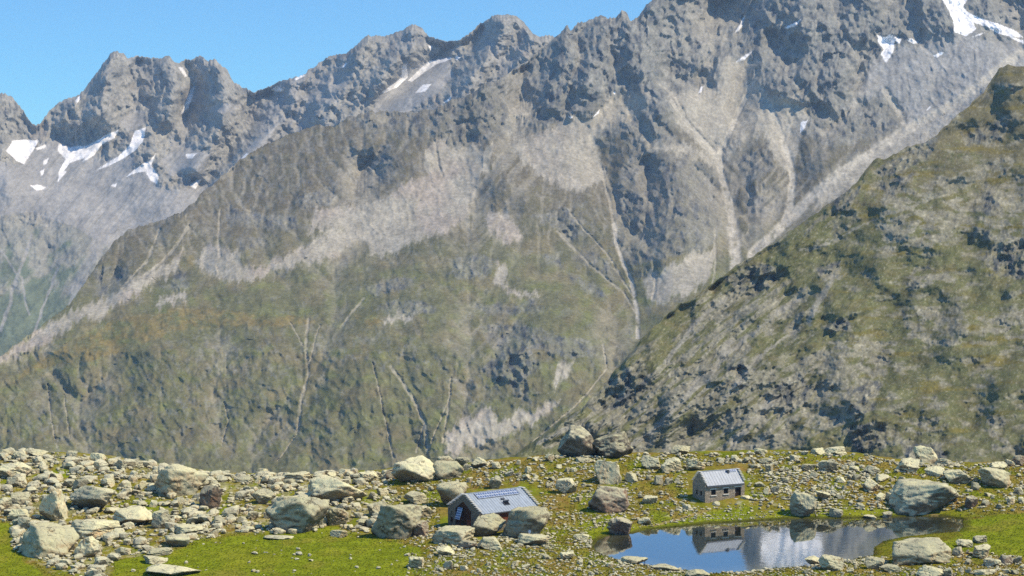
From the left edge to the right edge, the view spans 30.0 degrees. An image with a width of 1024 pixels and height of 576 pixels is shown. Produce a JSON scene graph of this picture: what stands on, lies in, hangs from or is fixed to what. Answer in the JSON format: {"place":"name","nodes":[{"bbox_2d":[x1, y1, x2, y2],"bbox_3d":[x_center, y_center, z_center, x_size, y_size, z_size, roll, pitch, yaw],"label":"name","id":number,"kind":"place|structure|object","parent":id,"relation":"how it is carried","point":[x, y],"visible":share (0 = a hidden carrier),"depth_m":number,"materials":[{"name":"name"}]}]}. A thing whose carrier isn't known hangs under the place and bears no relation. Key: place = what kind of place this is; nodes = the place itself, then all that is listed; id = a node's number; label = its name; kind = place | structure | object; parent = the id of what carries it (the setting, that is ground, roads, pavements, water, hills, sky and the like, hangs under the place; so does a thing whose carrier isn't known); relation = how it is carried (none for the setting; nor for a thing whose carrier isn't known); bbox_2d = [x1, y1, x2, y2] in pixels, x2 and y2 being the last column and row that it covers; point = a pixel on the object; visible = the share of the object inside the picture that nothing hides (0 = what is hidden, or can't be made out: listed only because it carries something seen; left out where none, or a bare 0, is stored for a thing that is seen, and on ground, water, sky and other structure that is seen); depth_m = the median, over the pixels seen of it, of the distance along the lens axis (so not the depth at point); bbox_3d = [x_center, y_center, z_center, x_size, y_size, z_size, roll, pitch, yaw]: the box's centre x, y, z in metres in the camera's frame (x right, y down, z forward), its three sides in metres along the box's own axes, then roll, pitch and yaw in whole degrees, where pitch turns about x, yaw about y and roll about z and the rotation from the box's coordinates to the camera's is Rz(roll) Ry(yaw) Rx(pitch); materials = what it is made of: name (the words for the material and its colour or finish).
{"place":"outdoors","nodes":[
{"label":"outdoors","id":0,"kind":"place"},
{"bbox_2d":[0,14,554,355],"bbox_3d":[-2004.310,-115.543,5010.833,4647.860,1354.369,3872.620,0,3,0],"label":"mountain","id":1,"kind":"structure","parent":0,"point":[121,144],"depth_m":5657.68,"materials":[{"name":"stone"}]},
{"bbox_2d":[0,0,651,124],"label":"sky","id":2,"kind":"structure","parent":0,"point":[51,50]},
{"bbox_2d":[0,0,1023,473],"bbox_3d":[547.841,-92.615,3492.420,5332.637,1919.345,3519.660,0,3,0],"label":"mountain","id":3,"kind":"structure","parent":0,"point":[546,238],"depth_m":3399.64,"materials":[{"name":"stone"}]},
{"bbox_2d":[0,450,1023,575],"bbox_3d":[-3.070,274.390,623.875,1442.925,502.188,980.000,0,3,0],"label":"ground","id":4,"kind":"structure","parent":0,"point":[533,489],"depth_m":347.40,"materials":[{"name":"plant"}]},
{"bbox_2d":[0,497,11,510],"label":"boulder","id":5,"kind":"object","parent":4,"relation":"on","point":[5,502],"visible":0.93,"depth_m":353.21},
{"bbox_2d":[6,477,19,486],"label":"rock","id":6,"kind":"object","parent":4,"relation":"on","point":[13,481],"visible":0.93,"depth_m":372.98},
{"bbox_2d":[0,462,31,477],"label":"boulder","id":7,"kind":"object","parent":4,"relation":"on","point":[9,470],"visible":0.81,"depth_m":378.58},
{"bbox_2d":[6,509,29,520],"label":"boulder","id":8,"kind":"object","parent":4,"relation":"on","point":[14,514],"visible":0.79,"depth_m":344.55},
{"bbox_2d":[10,492,29,505],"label":"boulder","id":9,"kind":"object","parent":4,"relation":"on","point":[20,498],"visible":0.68,"depth_m":358.29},
{"bbox_2d":[17,516,30,528],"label":"rock","id":10,"kind":"object","parent":4,"relation":"on","point":[22,522],"visible":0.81,"depth_m":337.67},
{"bbox_2d":[28,449,48,455],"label":"boulder","id":11,"kind":"object","parent":4,"relation":"on","point":[34,452],"visible":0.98,"depth_m":393.97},
{"bbox_2d":[18,522,78,558],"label":"boulder","id":12,"kind":"object","parent":4,"relation":"on","point":[42,540],"visible":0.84,"depth_m":316.43,"materials":[{"name":"stone"}]},
{"bbox_2d":[39,488,67,520],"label":"boulder","id":13,"kind":"object","parent":4,"relation":"on","point":[52,506],"visible":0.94,"depth_m":345.56,"materials":[{"name":"stone"}]},
{"bbox_2d":[72,479,88,489],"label":"rock","id":14,"kind":"object","parent":4,"relation":"on","point":[77,483],"visible":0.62,"depth_m":370.84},
{"bbox_2d":[74,536,102,557],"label":"boulder","id":15,"kind":"object","parent":4,"relation":"on","point":[89,546],"visible":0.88,"depth_m":315.03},
{"bbox_2d":[70,485,115,509],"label":"boulder","id":16,"kind":"object","parent":4,"relation":"on","point":[88,496],"visible":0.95,"depth_m":354.85,"materials":[{"name":"stone"}]},
{"bbox_2d":[70,519,120,538],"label":"boulder","id":17,"kind":"object","parent":4,"relation":"on","point":[85,528],"visible":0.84,"depth_m":331.14,"materials":[{"name":"stone"}]},
{"bbox_2d":[90,453,106,460],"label":"boulder","id":18,"kind":"object","parent":4,"relation":"on","point":[93,456],"visible":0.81,"depth_m":389.38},
{"bbox_2d":[101,478,114,487],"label":"rock","id":19,"kind":"object","parent":4,"relation":"on","point":[109,482],"visible":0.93,"depth_m":373.87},
{"bbox_2d":[113,459,126,468],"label":"rock","id":20,"kind":"object","parent":4,"relation":"on","point":[120,463],"visible":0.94,"depth_m":387.00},
{"bbox_2d":[115,547,130,554],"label":"boulder","id":21,"kind":"object","parent":4,"relation":"on","point":[123,551],"visible":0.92,"depth_m":317.33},
{"bbox_2d":[112,505,151,523],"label":"boulder","id":22,"kind":"object","parent":4,"relation":"on","point":[137,514],"visible":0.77,"depth_m":342.13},
{"bbox_2d":[143,555,167,563],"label":"boulder","id":23,"kind":"object","parent":4,"relation":"on","point":[150,559],"visible":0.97,"depth_m":310.35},
{"bbox_2d":[147,547,172,555],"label":"boulder","id":24,"kind":"object","parent":4,"relation":"on","point":[160,551],"visible":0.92,"depth_m":317.01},
{"bbox_2d":[151,509,170,528],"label":"boulder","id":25,"kind":"object","parent":4,"relation":"on","point":[161,517],"visible":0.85,"depth_m":338.29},
{"bbox_2d":[146,563,200,574],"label":"boulder","id":26,"kind":"object","parent":4,"relation":"on","point":[161,568],"visible":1,"depth_m":300.65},
{"bbox_2d":[165,534,189,545],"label":"boulder","id":27,"kind":"object","parent":4,"relation":"on","point":[178,540],"visible":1,"depth_m":323.95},
{"bbox_2d":[154,463,208,496],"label":"boulder","id":28,"kind":"object","parent":4,"relation":"on","point":[179,479],"visible":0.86,"depth_m":368.58,"materials":[{"name":"stone"}]},
{"bbox_2d":[173,524,204,533],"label":"boulder","id":29,"kind":"object","parent":4,"relation":"on","point":[185,528],"visible":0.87,"depth_m":333.45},
{"bbox_2d":[199,485,222,508],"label":"boulder","id":30,"kind":"object","parent":4,"relation":"on","point":[210,496],"visible":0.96,"depth_m":357.62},
{"bbox_2d":[213,515,225,525],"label":"rock","id":31,"kind":"object","parent":4,"relation":"on","point":[218,518],"visible":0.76,"depth_m":342.01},
{"bbox_2d":[234,476,253,482],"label":"boulder","id":32,"kind":"object","parent":4,"relation":"on","point":[246,479],"visible":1,"depth_m":380.40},
{"bbox_2d":[247,511,258,519],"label":"rock","id":33,"kind":"object","parent":4,"relation":"on","point":[253,515],"visible":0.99,"depth_m":348.06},
{"bbox_2d":[251,488,272,504],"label":"boulder","id":34,"kind":"object","parent":4,"relation":"on","point":[262,496],"visible":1,"depth_m":360.41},
{"bbox_2d":[263,535,293,539],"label":"boulder","id":35,"kind":"object","parent":4,"relation":"on","point":[280,537],"visible":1,"depth_m":331.16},
{"bbox_2d":[265,497,329,532],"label":"boulder","id":36,"kind":"object","parent":4,"relation":"on","point":[303,514],"visible":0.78,"depth_m":336.86,"materials":[{"name":"stone"}]},
{"bbox_2d":[283,471,312,480],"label":"boulder","id":37,"kind":"object","parent":4,"relation":"on","point":[301,475],"visible":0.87,"depth_m":387.58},
{"bbox_2d":[325,508,348,525],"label":"boulder","id":38,"kind":"object","parent":4,"relation":"on","point":[336,516],"visible":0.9,"depth_m":343.14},
{"bbox_2d":[307,475,367,502],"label":"boulder","id":39,"kind":"object","parent":4,"relation":"on","point":[327,487],"visible":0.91,"depth_m":364.37,"materials":[{"name":"stone"}]},
{"bbox_2d":[330,530,346,537],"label":"boulder","id":40,"kind":"object","parent":4,"relation":"on","point":[339,533],"visible":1,"depth_m":333.21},
{"bbox_2d":[359,471,377,481],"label":"boulder","id":41,"kind":"object","parent":4,"relation":"on","point":[368,476],"visible":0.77,"depth_m":388.74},
{"bbox_2d":[367,501,386,515],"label":"boulder","id":42,"kind":"object","parent":4,"relation":"on","point":[373,507],"visible":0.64,"depth_m":350.70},
{"bbox_2d":[371,504,421,538],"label":"boulder","id":43,"kind":"object","parent":4,"relation":"on","point":[399,521],"visible":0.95,"depth_m":331.39,"materials":[{"name":"stone"}]},
{"bbox_2d":[391,455,436,481],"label":"boulder","id":44,"kind":"object","parent":4,"relation":"on","point":[417,468],"visible":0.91,"depth_m":384.60,"materials":[{"name":"stone"}]},
{"bbox_2d":[404,491,426,503],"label":"boulder","id":45,"kind":"object","parent":4,"relation":"on","point":[413,497],"visible":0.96,"depth_m":363.37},
{"bbox_2d":[409,557,424,567],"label":"boulder","id":46,"kind":"object","parent":4,"relation":"on","point":[414,562],"visible":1,"depth_m":305.71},
{"bbox_2d":[412,520,428,535],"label":"boulder","id":47,"kind":"object","parent":4,"relation":"on","point":[422,527],"visible":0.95,"depth_m":332.67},
{"bbox_2d":[411,504,432,517],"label":"boulder","id":48,"kind":"object","parent":4,"relation":"on","point":[426,512],"visible":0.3,"depth_m":350.36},
{"bbox_2d":[436,546,454,555],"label":"boulder","id":49,"kind":"object","parent":4,"relation":"on","point":[444,550],"visible":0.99,"depth_m":315.39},
{"bbox_2d":[433,460,464,479],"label":"boulder","id":50,"kind":"object","parent":4,"relation":"on","point":[443,469],"visible":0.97,"depth_m":385.04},
{"bbox_2d":[436,481,467,503],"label":"boulder","id":51,"kind":"object","parent":4,"relation":"on","point":[448,492],"visible":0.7,"depth_m":359.79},
{"bbox_2d":[431,525,474,544],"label":"boulder","id":52,"kind":"object","parent":4,"relation":"on","point":[452,534],"visible":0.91,"depth_m":325.08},
{"bbox_2d":[455,457,469,464],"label":"boulder","id":53,"kind":"object","parent":4,"relation":"on","point":[462,460],"visible":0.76,"depth_m":396.17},
{"bbox_2d":[458,540,477,548],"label":"boulder","id":54,"kind":"object","parent":4,"relation":"on","point":[465,544],"visible":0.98,"depth_m":320.73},
{"bbox_2d":[471,457,486,467],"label":"boulder","id":55,"kind":"object","parent":4,"relation":"on","point":[478,462],"visible":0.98,"depth_m":392.31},
{"bbox_2d":[473,513,506,536],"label":"boulder","id":56,"kind":"object","parent":4,"relation":"on","point":[488,524],"visible":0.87,"depth_m":332.86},
{"bbox_2d":[478,536,502,549],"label":"boulder","id":57,"kind":"object","parent":4,"relation":"on","point":[490,543],"visible":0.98,"depth_m":320.32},
{"bbox_2d":[446,486,539,531],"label":"mountain hut","id":58,"kind":"object","parent":4,"relation":"on","point":[466,509],"visible":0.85,"depth_m":339.82,"materials":[{"name":"metal"}]},
{"bbox_2d":[489,476,501,488],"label":"boulder","id":59,"kind":"object","parent":4,"relation":"on","point":[495,482],"visible":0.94,"depth_m":372.88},
{"bbox_2d":[0,447,1023,575],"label":"scattered stones","id":60,"kind":"object","parent":4,"relation":"on","point":[140,543],"visible":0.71,"depth_m":362.26,"materials":[{"name":"stone"}]},
{"bbox_2d":[502,506,550,538],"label":"boulder","id":61,"kind":"object","parent":4,"relation":"on","point":[534,519],"visible":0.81,"depth_m":331.04,"materials":[{"name":"stone"}]},
{"bbox_2d":[517,533,551,544],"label":"boulder","id":62,"kind":"object","parent":4,"relation":"on","point":[530,539],"visible":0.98,"depth_m":324.20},
{"bbox_2d":[555,478,576,493],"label":"boulder","id":63,"kind":"object","parent":4,"relation":"on","point":[566,485],"visible":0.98,"depth_m":368.38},
{"bbox_2d":[560,551,574,559],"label":"boulder","id":64,"kind":"object","parent":4,"relation":"on","point":[566,555],"visible":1,"depth_m":311.41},
{"bbox_2d":[557,425,599,456],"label":"boulder","id":65,"kind":"object","parent":4,"relation":"on","point":[576,441],"visible":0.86,"depth_m":395.35,"materials":[{"name":"stone"}]},
{"bbox_2d":[575,457,591,462],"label":"boulder","id":66,"kind":"object","parent":4,"relation":"on","point":[583,460],"visible":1,"depth_m":390.00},
{"bbox_2d":[594,460,621,484],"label":"boulder","id":67,"kind":"object","parent":4,"relation":"on","point":[607,472],"visible":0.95,"depth_m":374.42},
{"bbox_2d":[588,486,629,512],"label":"boulder","id":68,"kind":"object","parent":4,"relation":"on","point":[605,499],"visible":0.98,"depth_m":352.67,"materials":[{"name":"stone"}]},
{"bbox_2d":[592,431,633,457],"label":"boulder","id":69,"kind":"object","parent":4,"relation":"on","point":[615,445],"visible":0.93,"depth_m":393.86,"materials":[{"name":"stone"}]},
{"bbox_2d":[607,517,632,534],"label":"boulder","id":70,"kind":"object","parent":4,"relation":"on","point":[619,526],"visible":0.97,"depth_m":338.59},
{"bbox_2d":[624,472,637,482],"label":"boulder","id":71,"kind":"object","parent":4,"relation":"on","point":[631,477],"visible":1,"depth_m":375.40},
{"bbox_2d":[621,556,647,563],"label":"boulder","id":72,"kind":"object","parent":4,"relation":"on","point":[633,559],"visible":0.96,"depth_m":311.73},
{"bbox_2d":[638,517,650,523],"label":"boulder","id":73,"kind":"object","parent":4,"relation":"on","point":[645,520],"visible":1,"depth_m":347.03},
{"bbox_2d":[642,495,657,503],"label":"boulder","id":74,"kind":"object","parent":4,"relation":"on","point":[648,499],"visible":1,"depth_m":359.07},
{"bbox_2d":[641,455,660,469],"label":"boulder","id":75,"kind":"object","parent":4,"relation":"on","point":[647,462],"visible":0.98,"depth_m":383.43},
{"bbox_2d":[654,475,663,484],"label":"rock","id":76,"kind":"object","parent":4,"relation":"on","point":[658,479],"visible":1,"depth_m":373.84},
{"bbox_2d":[651,564,679,570],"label":"boulder","id":77,"kind":"object","parent":4,"relation":"on","point":[665,567],"visible":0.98,"depth_m":305.58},
{"bbox_2d":[661,457,681,472],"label":"boulder","id":78,"kind":"object","parent":4,"relation":"on","point":[670,464],"visible":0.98,"depth_m":380.47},
{"bbox_2d":[670,445,690,453],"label":"boulder","id":79,"kind":"object","parent":4,"relation":"on","point":[676,449],"visible":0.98,"depth_m":396.61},
{"bbox_2d":[685,459,704,469],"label":"boulder","id":80,"kind":"object","parent":4,"relation":"on","point":[691,464],"visible":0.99,"depth_m":380.76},
{"bbox_2d":[685,569,709,575],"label":"boulder","id":81,"kind":"object","parent":4,"relation":"on","point":[697,572],"visible":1,"depth_m":299.02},
{"bbox_2d":[691,468,745,502],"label":"stone hut","id":82,"kind":"object","parent":4,"relation":"on","point":[709,486],"visible":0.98,"depth_m":362.82,"materials":[{"name":"grey stone"}]},
{"bbox_2d":[789,492,816,516],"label":"boulder","id":83,"kind":"object","parent":4,"relation":"on","point":[802,504],"visible":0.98,"depth_m":356.70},
{"bbox_2d":[801,464,815,470],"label":"boulder","id":84,"kind":"object","parent":4,"relation":"on","point":[807,467],"visible":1,"depth_m":381.23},
{"bbox_2d":[805,555,818,564],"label":"boulder","id":85,"kind":"object","parent":4,"relation":"on","point":[813,560],"visible":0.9,"depth_m":310.30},
{"bbox_2d":[810,447,824,454],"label":"boulder","id":86,"kind":"object","parent":4,"relation":"on","point":[818,451],"visible":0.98,"depth_m":396.64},
{"bbox_2d":[816,491,830,498],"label":"boulder","id":87,"kind":"object","parent":4,"relation":"on","point":[821,494],"visible":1,"depth_m":363.29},
{"bbox_2d":[818,460,837,472],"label":"boulder","id":88,"kind":"object","parent":4,"relation":"on","point":[827,466],"visible":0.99,"depth_m":381.36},
{"bbox_2d":[818,554,843,570],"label":"boulder","id":89,"kind":"object","parent":4,"relation":"on","point":[830,562],"visible":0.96,"depth_m":304.75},
{"bbox_2d":[824,446,846,455],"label":"boulder","id":90,"kind":"object","parent":4,"relation":"on","point":[837,450],"visible":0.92,"depth_m":396.80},
{"bbox_2d":[829,508,842,516],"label":"boulder","id":91,"kind":"object","parent":4,"relation":"on","point":[834,512],"visible":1,"depth_m":356.53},
{"bbox_2d":[862,479,879,491],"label":"boulder","id":92,"kind":"object","parent":4,"relation":"on","point":[868,485],"visible":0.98,"depth_m":370.31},
{"bbox_2d":[864,465,878,473],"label":"boulder","id":93,"kind":"object","parent":4,"relation":"on","point":[871,469],"visible":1,"depth_m":380.63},
{"bbox_2d":[865,556,884,569],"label":"boulder","id":94,"kind":"object","parent":4,"relation":"on","point":[873,562],"visible":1,"depth_m":304.63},
{"bbox_2d":[875,474,889,481],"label":"boulder","id":95,"kind":"object","parent":4,"relation":"on","point":[880,477],"visible":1,"depth_m":376.56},
{"bbox_2d":[879,564,901,572],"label":"boulder","id":96,"kind":"object","parent":4,"relation":"on","point":[889,567],"visible":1,"depth_m":302.76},
{"bbox_2d":[895,457,919,472],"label":"boulder","id":97,"kind":"object","parent":4,"relation":"on","point":[910,465],"visible":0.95,"depth_m":384.39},
{"bbox_2d":[892,537,951,565],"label":"boulder","id":98,"kind":"object","parent":4,"relation":"on","point":[924,550],"visible":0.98,"depth_m":308.89,"materials":[{"name":"stone"}]},
{"bbox_2d":[888,478,960,515],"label":"boulder","id":99,"kind":"object","parent":4,"relation":"on","point":[911,497],"visible":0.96,"depth_m":359.24,"materials":[{"name":"stone"}]},
{"bbox_2d":[913,445,937,463],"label":"boulder","id":100,"kind":"object","parent":4,"relation":"on","point":[924,454],"visible":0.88,"depth_m":396.45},
{"bbox_2d":[915,565,943,575],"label":"boulder","id":101,"kind":"object","parent":4,"relation":"on","point":[924,570],"visible":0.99,"depth_m":298.84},
{"bbox_2d":[924,466,944,476],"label":"boulder","id":102,"kind":"object","parent":4,"relation":"on","point":[937,471],"visible":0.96,"depth_m":381.03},
{"bbox_2d":[934,458,955,465],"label":"boulder","id":103,"kind":"object","parent":4,"relation":"on","point":[947,462],"visible":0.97,"depth_m":393.71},
{"bbox_2d":[943,469,970,483],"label":"boulder","id":104,"kind":"object","parent":4,"relation":"on","point":[957,476],"visible":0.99,"depth_m":375.88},
{"bbox_2d":[952,547,962,555],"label":"boulder","id":105,"kind":"object","parent":4,"relation":"on","point":[956,551],"visible":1,"depth_m":315.13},
{"bbox_2d":[956,539,972,547],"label":"boulder","id":106,"kind":"object","parent":4,"relation":"on","point":[964,543],"visible":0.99,"depth_m":322.79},
{"bbox_2d":[964,495,977,508],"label":"boulder","id":107,"kind":"object","parent":4,"relation":"on","point":[971,501],"visible":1,"depth_m":360.25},
{"bbox_2d":[973,535,986,543],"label":"boulder","id":108,"kind":"object","parent":4,"relation":"on","point":[978,539],"visible":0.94,"depth_m":327.33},
{"bbox_2d":[972,544,990,558],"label":"boulder","id":109,"kind":"object","parent":4,"relation":"on","point":[981,551],"visible":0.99,"depth_m":313.49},
{"bbox_2d":[973,569,995,575],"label":"boulder","id":110,"kind":"object","parent":4,"relation":"on","point":[978,572],"visible":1,"depth_m":300.54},
{"bbox_2d":[983,558,1000,566],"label":"boulder","id":111,"kind":"object","parent":4,"relation":"on","point":[990,562],"visible":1,"depth_m":306.00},
{"bbox_2d":[978,467,1009,487],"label":"boulder","id":112,"kind":"object","parent":4,"relation":"on","point":[994,477],"visible":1,"depth_m":373.87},
{"bbox_2d":[989,461,1007,469],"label":"boulder","id":113,"kind":"object","parent":4,"relation":"on","point":[1002,465],"visible":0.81,"depth_m":389.56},
{"bbox_2d":[998,555,1012,564],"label":"boulder","id":114,"kind":"object","parent":4,"relation":"on","point":[1005,559],"visible":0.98,"depth_m":308.63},
{"bbox_2d":[1012,455,1023,465],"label":"boulder","id":115,"kind":"object","parent":4,"relation":"on","point":[1018,459],"visible":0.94,"depth_m":396.41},
{"bbox_2d":[510,64,1023,461],"bbox_3d":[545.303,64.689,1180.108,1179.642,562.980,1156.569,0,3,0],"label":"hillside","id":116,"kind":"structure","parent":0,"point":[877,309],"depth_m":1178.28,"materials":[{"name":"plant"}]},
{"bbox_2d":[594,516,962,572],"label":"lake","id":117,"kind":"structure","parent":0,"point":[740,546],"depth_m":333.46,"materials":[{"name":"liquid"}]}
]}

